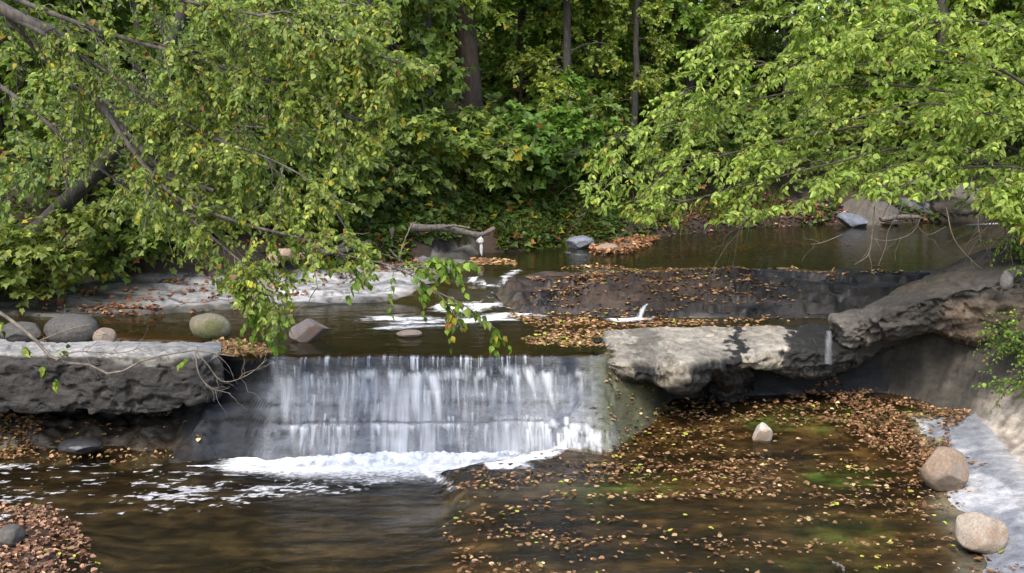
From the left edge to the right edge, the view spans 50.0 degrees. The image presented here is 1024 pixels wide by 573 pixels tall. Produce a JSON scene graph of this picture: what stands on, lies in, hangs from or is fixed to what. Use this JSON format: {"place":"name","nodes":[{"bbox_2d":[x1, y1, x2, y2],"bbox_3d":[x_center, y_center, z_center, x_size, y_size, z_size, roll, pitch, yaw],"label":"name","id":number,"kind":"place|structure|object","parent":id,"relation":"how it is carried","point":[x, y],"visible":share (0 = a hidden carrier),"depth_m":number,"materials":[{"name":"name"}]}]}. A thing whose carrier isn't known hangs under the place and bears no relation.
{"place":"outdoors","nodes":[
{"label":"outdoors","id":0,"kind":"place"},
{"bbox_2d":[291,356,600,459],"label":"waterfall","id":1,"kind":"structure","parent":0,"point":[415,380],"depth_m":13.79,"materials":[{"name":"white liquid"}]},
{"bbox_2d":[0,393,909,563],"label":"pool water","id":2,"kind":"structure","parent":0,"point":[423,464],"depth_m":13.20,"materials":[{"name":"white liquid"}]},
{"bbox_2d":[0,501,102,572],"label":"leaf litter","id":3,"kind":"object","parent":2,"relation":"on","point":[42,521],"visible":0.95,"depth_m":10.82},
{"bbox_2d":[58,438,103,454],"bbox_3d":[-5.391,2.001,13.727,0.551,0.201,0.386,0,9,0],"label":"boulder","id":4,"kind":"object","parent":2,"relation":"on","point":[80,446],"visible":1,"depth_m":13.61,"materials":[{"name":"grey stone"}]},
{"bbox_2d":[0,410,200,464],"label":"leaf litter","id":5,"kind":"object","parent":2,"relation":"on","point":[18,432],"visible":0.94,"depth_m":14.00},
{"bbox_2d":[187,450,519,466],"bbox_3d":[-1.188,1.951,13.438,5.430,0.374,0.867,-2,9,-13],"label":"foam","id":6,"kind":"object","parent":2,"relation":"on","point":[410,457],"visible":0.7,"depth_m":13.36,"materials":[{"name":"white"}]},
{"bbox_2d":[443,373,1022,572],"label":"leaf litter","id":7,"kind":"object","parent":2,"relation":"on","point":[733,489],"visible":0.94,"depth_m":12.19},
{"bbox_2d":[787,374,970,468],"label":"leaf litter","id":8,"kind":"object","parent":2,"relation":"on","point":[911,454],"visible":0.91,"depth_m":13.97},
{"bbox_2d":[0,92,1023,572],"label":"ground","id":9,"kind":"structure","parent":0,"point":[290,530],"depth_m":13.73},
{"bbox_2d":[0,524,24,546],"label":"boulder","id":10,"kind":"object","parent":9,"relation":"on","point":[12,535],"visible":0.98,"depth_m":10.70,"materials":[{"name":"grey stone"}]},
{"bbox_2d":[0,200,25,288],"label":"shrub","id":11,"kind":"object","parent":9,"relation":"on","point":[2,273],"visible":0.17,"depth_m":16.30,"materials":[{"name":"green plant"}]},
{"bbox_2d":[0,0,110,152],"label":"forest tree","id":12,"kind":"object","parent":9,"relation":"on","point":[30,60],"visible":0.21,"depth_m":21.82,"materials":[{"name":"green plant"}]},
{"bbox_2d":[0,199,120,314],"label":"shrub","id":13,"kind":"object","parent":9,"relation":"on","point":[42,255],"visible":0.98,"depth_m":16.56,"materials":[{"name":"green plant"}]},
{"bbox_2d":[0,68,142,208],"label":"shrub","id":14,"kind":"object","parent":9,"relation":"on","point":[33,81],"visible":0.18,"depth_m":18.06,"materials":[{"name":"green plant"}]},
{"bbox_2d":[0,0,147,143],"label":"forest tree","id":15,"kind":"object","parent":9,"relation":"on","point":[121,12],"visible":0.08,"depth_m":23.08,"materials":[{"name":"green plant"}]},
{"bbox_2d":[0,339,223,414],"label":"rock ledge","id":16,"kind":"object","parent":9,"relation":"on","point":[157,384],"visible":0.92,"depth_m":13.39,"materials":[{"name":"stone"}]},
{"bbox_2d":[0,322,41,341],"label":"boulder","id":17,"kind":"object","parent":16,"relation":"on","point":[14,333],"visible":0.78,"depth_m":14.68,"materials":[{"name":"grey stone"}]},
{"bbox_2d":[43,313,98,342],"bbox_3d":[-5.899,0.587,14.715,0.725,0.454,0.580,0,9,0],"label":"boulder","id":18,"kind":"object","parent":16,"relation":"on","point":[68,321],"visible":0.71,"depth_m":14.51,"materials":[{"name":"grey stone"}]},
{"bbox_2d":[92,327,116,341],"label":"boulder","id":19,"kind":"object","parent":16,"relation":"on","point":[112,334],"visible":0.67,"depth_m":14.52,"materials":[{"name":"beige stone"}]},
{"bbox_2d":[60,187,190,289],"bbox_3d":[-6.217,-0.755,18.077,2.012,1.838,2.176,0,9,0],"label":"shrub","id":20,"kind":"object","parent":9,"relation":"on","point":[129,239],"visible":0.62,"depth_m":17.57,"materials":[{"name":"green plant"}]},
{"bbox_2d":[34,0,244,129],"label":"forest tree","id":21,"kind":"object","parent":9,"relation":"on","point":[137,28],"visible":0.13,"depth_m":22.68,"materials":[{"name":"green plant"}]},
{"bbox_2d":[82,0,199,40],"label":"forest tree","id":22,"kind":"object","parent":9,"relation":"on","point":[145,9],"visible":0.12,"depth_m":26.07,"materials":[{"name":"green plant"}]},
{"bbox_2d":[0,0,319,242],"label":"leaning tree","id":23,"kind":"object","parent":9,"relation":"on","point":[77,190],"visible":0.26,"depth_m":16.43,"materials":[{"name":"green plant"}]},
{"bbox_2d":[85,51,234,205],"bbox_3d":[-6.188,-2.693,18.906,2.286,2.768,2.408,-6,11,-34],"label":"shrub","id":24,"kind":"object","parent":9,"relation":"on","point":[104,183],"visible":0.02,"depth_m":18.58,"materials":[{"name":"green plant"}]},
{"bbox_2d":[125,163,258,244],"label":"shrub","id":25,"kind":"object","parent":9,"relation":"on","point":[233,225],"visible":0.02,"depth_m":18.41,"materials":[{"name":"green plant"}]},
{"bbox_2d":[17,232,417,341],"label":"leaf litter","id":26,"kind":"object","parent":9,"relation":"on","point":[141,322],"visible":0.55,"depth_m":16.98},
{"bbox_2d":[0,0,511,357],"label":"overhanging tree","id":27,"kind":"object","parent":9,"relation":"on","point":[218,149],"visible":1,"depth_m":10.85,"materials":[{"name":"green plant"}]},
{"bbox_2d":[0,304,280,412],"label":"bare branch","id":28,"kind":"object","parent":27,"relation":"attached to","point":[28,353],"visible":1,"depth_m":10.59,"materials":[{"name":"grey plant"}]},
{"bbox_2d":[180,0,359,118],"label":"forest tree","id":29,"kind":"object","parent":9,"relation":"on","point":[265,61],"visible":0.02,"depth_m":24.33,"materials":[{"name":"green plant"}]},
{"bbox_2d":[224,108,337,232],"bbox_3d":[-4.069,-1.952,18.793,2.212,2.208,2.274,0,9,0],"label":"shrub","id":30,"kind":"object","parent":9,"relation":"on","point":[290,175],"visible":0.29,"depth_m":18.43,"materials":[{"name":"green plant"}]},
{"bbox_2d":[229,45,341,159],"bbox_3d":[-4.175,-3.061,19.978,2.359,2.644,2.465,0,9,0],"label":"shrub","id":31,"kind":"object","parent":9,"relation":"on","point":[274,118],"visible":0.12,"depth_m":19.83,"materials":[{"name":"green plant"}]},
{"bbox_2d":[268,248,304,264],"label":"boulder","id":32,"kind":"object","parent":9,"relation":"on","point":[284,252],"visible":0.41,"depth_m":18.34,"materials":[{"name":"beige stone"}]},
{"bbox_2d":[198,6,450,140],"bbox_3d":[-4.260,-7.866,26.127,5.576,10.045,5.992,3,9,17],"label":"forest tree","id":33,"kind":"object","parent":9,"relation":"on","point":[303,64],"visible":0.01,"depth_m":25.15,"materials":[{"name":"green plant"}]},
{"bbox_2d":[300,239,375,257],"bbox_3d":[-3.046,-0.664,19.043,1.586,0.303,0.266,-5,10,-29],"label":"driftwood","id":34,"kind":"object","parent":9,"relation":"on","point":[340,250],"visible":0.4,"depth_m":18.97,"materials":[{"name":"grey wood"}]},
{"bbox_2d":[283,134,426,230],"bbox_3d":[-2.837,-1.763,19.090,2.691,1.807,2.007,0,9,0],"label":"shrub","id":35,"kind":"object","parent":9,"relation":"on","point":[364,195],"visible":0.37,"depth_m":18.92,"materials":[{"name":"green plant"}]},
{"bbox_2d":[274,0,494,189],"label":"forest tree","id":36,"kind":"object","parent":9,"relation":"on","point":[451,73],"visible":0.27,"depth_m":21.90,"materials":[{"name":"green plant"}]},
{"bbox_2d":[350,117,443,210],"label":"shrub","id":37,"kind":"object","parent":9,"relation":"on","point":[389,190],"visible":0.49,"depth_m":19.88,"materials":[{"name":"green plant"}]},
{"bbox_2d":[339,0,462,60],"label":"forest tree","id":38,"kind":"object","parent":9,"relation":"on","point":[441,34],"visible":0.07,"depth_m":24.41,"materials":[{"name":"green plant"}]},
{"bbox_2d":[364,90,479,193],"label":"shrub","id":39,"kind":"object","parent":9,"relation":"on","point":[443,150],"visible":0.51,"depth_m":20.06,"materials":[{"name":"green plant"}]},
{"bbox_2d":[337,0,515,113],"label":"forest tree","id":40,"kind":"object","parent":9,"relation":"on","point":[481,6],"visible":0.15,"depth_m":23.77,"materials":[{"name":"green plant"}]},
{"bbox_2d":[382,0,482,111],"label":"forest tree","id":41,"kind":"object","parent":9,"relation":"on","point":[468,51],"visible":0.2,"depth_m":25.22,"materials":[{"name":"brown plant"}]},
{"bbox_2d":[408,222,495,240],"bbox_3d":[-1.046,-0.972,19.919,1.734,0.443,0.386,-5,10,-27],"label":"driftwood","id":42,"kind":"object","parent":9,"relation":"on","point":[452,229],"visible":0.99,"depth_m":19.88,"materials":[{"name":"grey wood"}]},
{"bbox_2d":[436,108,490,137],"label":"shrub","id":43,"kind":"object","parent":9,"relation":"on","point":[452,118],"visible":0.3,"depth_m":24.40,"materials":[{"name":"green plant"}]},
{"bbox_2d":[429,104,533,199],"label":"shrub","id":44,"kind":"object","parent":9,"relation":"on","point":[486,163],"visible":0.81,"depth_m":21.40,"materials":[{"name":"green plant"}]},
{"bbox_2d":[447,5,515,66],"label":"sapling","id":45,"kind":"object","parent":9,"relation":"on","point":[487,37],"visible":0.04,"depth_m":34.45,"materials":[{"name":"green plant"}]},
{"bbox_2d":[433,5,576,105],"bbox_3d":[-0.638,-10.275,34.920,6.591,11.049,6.134,6,11,34],"label":"forest tree","id":46,"kind":"object","parent":9,"relation":"on","point":[492,53],"visible":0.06,"depth_m":34.38,"materials":[{"name":"green plant"}]},
{"bbox_2d":[0,86,1021,267],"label":"undergrowth","id":47,"kind":"object","parent":9,"relation":"on","point":[380,222],"visible":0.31,"depth_m":21.56,"materials":[{"name":"green plant"}]},
{"bbox_2d":[439,0,600,127],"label":"forest tree","id":48,"kind":"object","parent":9,"relation":"on","point":[539,16],"visible":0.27,"depth_m":27.80,"materials":[{"name":"green plant"}]},
{"bbox_2d":[473,92,567,142],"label":"shrub","id":49,"kind":"object","parent":9,"relation":"on","point":[491,108],"visible":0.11,"depth_m":24.49,"materials":[{"name":"green plant"}]},
{"bbox_2d":[477,1,582,77],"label":"forest tree","id":50,"kind":"object","parent":9,"relation":"on","point":[499,51],"visible":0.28,"depth_m":28.70,"materials":[{"name":"green plant"}]},
{"bbox_2d":[478,31,595,110],"bbox_3d":[0.475,-5.297,29.341,3.384,3.024,2.233,-4,10,-22],"label":"sapling","id":51,"kind":"object","parent":9,"relation":"on","point":[509,83],"visible":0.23,"depth_m":29.03,"materials":[{"name":"green plant"}]},
{"bbox_2d":[468,100,613,200],"bbox_3d":[0.509,-2.674,22.439,2.488,2.240,2.567,5,10,30],"label":"shrub","id":52,"kind":"object","parent":9,"relation":"on","point":[545,157],"visible":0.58,"depth_m":21.91,"materials":[{"name":"green plant"}]},
{"bbox_2d":[523,85,598,117],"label":"shrub","id":53,"kind":"object","parent":9,"relation":"on","point":[584,98],"visible":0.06,"depth_m":25.88,"materials":[{"name":"green plant"}]},
{"bbox_2d":[498,0,626,111],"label":"forest tree","id":54,"kind":"object","parent":9,"relation":"on","point":[533,60],"visible":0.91,"depth_m":26.05,"materials":[{"name":"green plant"}]},
{"bbox_2d":[511,66,622,190],"bbox_3d":[1.208,-3.293,23.377,1.972,2.816,2.225,-7,11,-37],"label":"shrub","id":55,"kind":"object","parent":9,"relation":"on","point":[566,117],"visible":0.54,"depth_m":23.04,"materials":[{"name":"green plant"}]},
{"bbox_2d":[506,0,674,146],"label":"forest tree","id":56,"kind":"object","parent":9,"relation":"on","point":[596,83],"visible":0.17,"depth_m":28.72,"materials":[{"name":"green plant"}]},
{"bbox_2d":[573,15,633,93],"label":"sapling","id":57,"kind":"object","parent":9,"relation":"on","point":[596,38],"visible":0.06,"depth_m":35.08,"materials":[{"name":"green plant"}]},
{"bbox_2d":[566,90,668,191],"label":"shrub","id":58,"kind":"object","parent":9,"relation":"on","point":[606,109],"visible":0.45,"depth_m":23.73,"materials":[{"name":"green plant"}]},
{"bbox_2d":[452,182,795,258],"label":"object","id":59,"kind":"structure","parent":9,"relation":"on","point":[703,192],"depth_m":23.82,"materials":[{"name":"green plant"}]},
{"bbox_2d":[585,28,671,116],"bbox_3d":[3.404,-6.094,32.377,2.902,3.417,2.784,0,9,0],"label":"sapling","id":60,"kind":"object","parent":9,"relation":"on","point":[622,41],"visible":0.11,"depth_m":31.75,"materials":[{"name":"green plant"}]},
{"bbox_2d":[583,0,692,165],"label":"forest tree","id":61,"kind":"object","parent":9,"relation":"on","point":[641,9],"visible":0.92,"depth_m":26.79,"materials":[{"name":"green plant"}]},
{"bbox_2d":[604,353,678,472],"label":"leaf litter","id":62,"kind":"object","parent":9,"relation":"on","point":[633,438],"visible":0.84,"depth_m":13.58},
{"bbox_2d":[572,0,745,157],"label":"forest tree","id":63,"kind":"object","parent":9,"relation":"on","point":[692,18],"visible":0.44,"depth_m":28.35,"materials":[{"name":"green plant"}]},
{"bbox_2d":[507,263,812,335],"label":"leaf litter","id":64,"kind":"object","parent":9,"relation":"on","point":[576,321],"visible":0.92,"depth_m":16.80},
{"bbox_2d":[638,99,750,189],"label":"shrub","id":65,"kind":"object","parent":9,"relation":"on","point":[668,137],"visible":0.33,"depth_m":25.08,"materials":[{"name":"green plant"}]},
{"bbox_2d":[470,257,921,279],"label":"leaf litter","id":66,"kind":"object","parent":9,"relation":"on","point":[491,261],"visible":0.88,"depth_m":19.29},
{"bbox_2d":[646,0,754,98],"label":"forest tree","id":67,"kind":"object","parent":9,"relation":"on","point":[718,7],"visible":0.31,"depth_m":30.17,"materials":[{"name":"green plant"}]},
{"bbox_2d":[622,0,804,142],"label":"forest tree","id":68,"kind":"object","parent":9,"relation":"on","point":[765,50],"visible":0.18,"depth_m":31.81,"materials":[{"name":"green plant"}]},
{"bbox_2d":[672,22,757,99],"bbox_3d":[6.150,-6.469,33.896,3.331,3.923,3.196,1,9,3],"label":"sapling","id":69,"kind":"object","parent":9,"relation":"on","point":[714,71],"visible":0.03,"depth_m":33.56,"materials":[{"name":"green plant"}]},
{"bbox_2d":[591,324,858,394],"bbox_3d":[3.118,1.003,14.919,4.174,0.832,2.987,0,9,0],"label":"rock ledge","id":70,"kind":"object","parent":9,"relation":"on","point":[681,361],"visible":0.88,"depth_m":14.38,"materials":[{"name":"stone"}]},
{"bbox_2d":[700,366,758,404],"bbox_3d":[2.925,1.252,14.758,1.029,0.842,1.457,0,9,0],"label":"rock pillar","id":71,"kind":"object","parent":9,"relation":"on","point":[735,386],"visible":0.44,"depth_m":14.60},
{"bbox_2d":[640,187,850,258],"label":"leaf litter","id":72,"kind":"object","parent":9,"relation":"on","point":[714,251],"visible":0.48,"depth_m":24.93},
{"bbox_2d":[695,89,827,192],"bbox_3d":[6.127,-3.545,26.708,3.169,2.548,2.544,-6,10,-32],"label":"shrub","id":73,"kind":"object","parent":9,"relation":"on","point":[773,133],"visible":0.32,"depth_m":26.41,"materials":[{"name":"green plant"}]},
{"bbox_2d":[752,422,772,443],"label":"boulder","id":74,"kind":"object","parent":9,"relation":"on","point":[763,433],"visible":1,"depth_m":13.55,"materials":[{"name":"white stone"}]},
{"bbox_2d":[742,30,806,123],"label":"sapling","id":75,"kind":"object","parent":9,"relation":"on","point":[756,41],"visible":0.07,"depth_m":31.93,"materials":[{"name":"green plant"}]},
{"bbox_2d":[555,0,1023,280],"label":"bright tree","id":76,"kind":"object","parent":9,"relation":"on","point":[1003,205],"visible":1,"depth_m":15.97,"materials":[{"name":"green plant"}]},
{"bbox_2d":[714,0,874,131],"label":"forest tree","id":77,"kind":"object","parent":9,"relation":"on","point":[773,10],"visible":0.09,"depth_m":30.96,"materials":[{"name":"green plant"}]},
{"bbox_2d":[762,23,872,105],"bbox_3d":[8.665,-5.760,31.832,3.074,3.772,3.204,-2,9,-11],"label":"sapling","id":78,"kind":"object","parent":9,"relation":"on","point":[798,102],"visible":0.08,"depth_m":31.56,"materials":[{"name":"green plant"}]},
{"bbox_2d":[760,81,902,168],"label":"shrub","id":79,"kind":"object","parent":9,"relation":"on","point":[838,138],"visible":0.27,"depth_m":27.35,"materials":[{"name":"green plant"}]},
{"bbox_2d":[772,0,906,71],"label":"forest tree","id":80,"kind":"object","parent":9,"relation":"on","point":[779,33],"visible":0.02,"depth_m":42.28,"materials":[{"name":"green plant"}]},
{"bbox_2d":[841,196,902,227],"bbox_3d":[8.665,-1.831,26.863,1.326,0.801,1.753,-8,12,-42],"label":"boulder","id":81,"kind":"object","parent":9,"relation":"on","point":[851,205],"visible":0.56,"depth_m":26.46,"materials":[{"name":"stone"}]},
{"bbox_2d":[814,53,952,143],"bbox_3d":[10.411,-5.226,31.098,3.682,3.291,2.429,1,9,7],"label":"sapling","id":82,"kind":"object","parent":9,"relation":"on","point":[875,98],"visible":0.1,"depth_m":30.63,"materials":[{"name":"green plant"}]},
{"bbox_2d":[779,0,1002,155],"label":"forest tree","id":83,"kind":"object","parent":9,"relation":"on","point":[879,71],"visible":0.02,"depth_m":32.19,"materials":[{"name":"green plant"}]},
{"bbox_2d":[860,33,965,159],"bbox_3d":[10.718,-5.022,29.565,3.076,3.622,2.952,-4,10,-26],"label":"sapling","id":84,"kind":"object","parent":9,"relation":"on","point":[899,95],"visible":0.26,"depth_m":28.95,"materials":[{"name":"green plant"}]},
{"bbox_2d":[898,197,932,211],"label":"boulder","id":85,"kind":"object","parent":9,"relation":"on","point":[919,205],"visible":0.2,"depth_m":27.15,"materials":[{"name":"stone"}]},
{"bbox_2d":[827,243,1023,372],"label":"rock slab","id":86,"kind":"object","parent":9,"relation":"on","point":[953,302],"visible":0.91,"depth_m":14.34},
{"bbox_2d":[999,270,1012,289],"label":"stone","id":87,"kind":"object","parent":86,"relation":"on","point":[1006,280],"visible":1,"depth_m":13.77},
{"bbox_2d":[874,85,997,159],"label":"shrub","id":88,"kind":"object","parent":9,"relation":"on","point":[912,109],"visible":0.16,"depth_m":28.68,"materials":[{"name":"green plant"}]},
{"bbox_2d":[855,0,1023,80],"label":"forest tree","id":89,"kind":"object","parent":9,"relation":"on","point":[958,40],"visible":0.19,"depth_m":30.33,"materials":[{"name":"green plant"}]},
{"bbox_2d":[920,446,968,491],"bbox_3d":[4.761,2.021,12.089,0.510,0.508,0.459,0,9,0],"label":"boulder","id":90,"kind":"object","parent":9,"relation":"on","point":[944,469],"visible":1,"depth_m":11.96,"materials":[{"name":"brown stone"}]},
{"bbox_2d":[879,0,1019,75],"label":"forest tree","id":91,"kind":"object","parent":9,"relation":"on","point":[996,10],"visible":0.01,"depth_m":34.81,"materials":[{"name":"green plant"}]},
{"bbox_2d":[928,183,986,214],"bbox_3d":[10.595,-2.082,26.023,1.577,0.735,1.104,0,9,0],"label":"boulder","id":92,"kind":"object","parent":9,"relation":"on","point":[935,206],"visible":0.43,"depth_m":25.67,"materials":[{"name":"stone"}]},
{"bbox_2d":[900,0,1023,156],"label":"forest tree","id":93,"kind":"object","parent":9,"relation":"on","point":[1015,3],"visible":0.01,"depth_m":31.59,"materials":[{"name":"green plant"}]},
{"bbox_2d":[953,511,1007,553],"bbox_3d":[4.490,2.358,10.507,0.462,0.374,0.367,0,9,0],"label":"boulder","id":94,"kind":"object","parent":9,"relation":"on","point":[974,531],"visible":1,"depth_m":10.42,"materials":[{"name":"beige stone"}]},
{"bbox_2d":[957,0,1023,171],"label":"forest tree","id":95,"kind":"object","parent":9,"relation":"on","point":[1017,23],"visible":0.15,"depth_m":30.02,"materials":[{"name":"green plant"}]},
{"bbox_2d":[971,348,1023,412],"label":"bank plant","id":96,"kind":"object","parent":9,"relation":"on","point":[1019,384],"visible":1,"depth_m":13.22,"materials":[{"name":"green plant"}]},
{"bbox_2d":[973,305,1023,371],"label":"bank plant","id":97,"kind":"object","parent":9,"relation":"on","point":[1012,337],"visible":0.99,"depth_m":13.75,"materials":[{"name":"green plant"}]},
{"bbox_2d":[974,80,1023,156],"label":"shrub","id":98,"kind":"object","parent":9,"relation":"on","point":[1020,144],"visible":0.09,"depth_m":28.72,"materials":[{"name":"green plant"}]},
{"bbox_2d":[978,233,1023,276],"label":"bank plant","id":99,"kind":"object","parent":9,"relation":"on","point":[1016,250],"visible":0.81,"depth_m":14.48,"materials":[{"name":"green plant"}]},
{"bbox_2d":[2,221,1022,334],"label":"pool water","id":100,"kind":"structure","parent":0,"point":[761,232],"depth_m":22.00,"materials":[{"name":"brown liquid"}]},
{"bbox_2d":[189,313,231,340],"bbox_3d":[-4.131,0.558,15.069,0.555,0.372,0.421,0,9,0],"label":"boulder","id":101,"kind":"object","parent":100,"relation":"in","point":[209,326],"visible":0.95,"depth_m":14.93,"materials":[{"name":"stone"}]},
{"bbox_2d":[212,337,271,357],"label":"leaf litter","id":102,"kind":"object","parent":100,"relation":"on","point":[232,346],"visible":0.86,"depth_m":14.00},
{"bbox_2d":[289,318,329,343],"bbox_3d":[-2.749,0.604,14.871,0.554,0.332,0.443,0,9,0],"label":"boulder","id":103,"kind":"object","parent":100,"relation":"in","point":[308,331],"visible":1,"depth_m":14.72,"materials":[{"name":"stone"}]},
{"bbox_2d":[396,329,421,337],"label":"stone","id":104,"kind":"object","parent":100,"relation":"on","point":[409,333],"visible":1,"depth_m":14.99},
{"bbox_2d":[521,331,604,346],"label":"leaf litter","id":105,"kind":"object","parent":100,"relation":"on","point":[541,341],"visible":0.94,"depth_m":14.82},
{"bbox_2d":[566,235,594,249],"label":"boulder","id":106,"kind":"object","parent":100,"relation":"in","point":[580,242],"visible":0.88,"depth_m":21.63,"materials":[{"name":"grey stone"}]},
{"bbox_2d":[588,234,659,255],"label":"leaf litter","id":107,"kind":"object","parent":100,"relation":"on","point":[637,241],"visible":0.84,"depth_m":21.77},
{"bbox_2d":[836,212,867,227],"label":"boulder","id":108,"kind":"object","parent":100,"relation":"in","point":[849,219],"visible":0.94,"depth_m":25.81,"materials":[{"name":"grey stone"}]},
{"bbox_2d":[879,214,919,221],"bbox_3d":[9.200,-1.620,26.047,1.012,0.179,0.140,-2,9,-10],"label":"driftwood","id":109,"kind":"object","parent":100,"relation":"on","point":[899,217],"visible":0.9,"depth_m":26.00,"materials":[{"name":"grey wood"}]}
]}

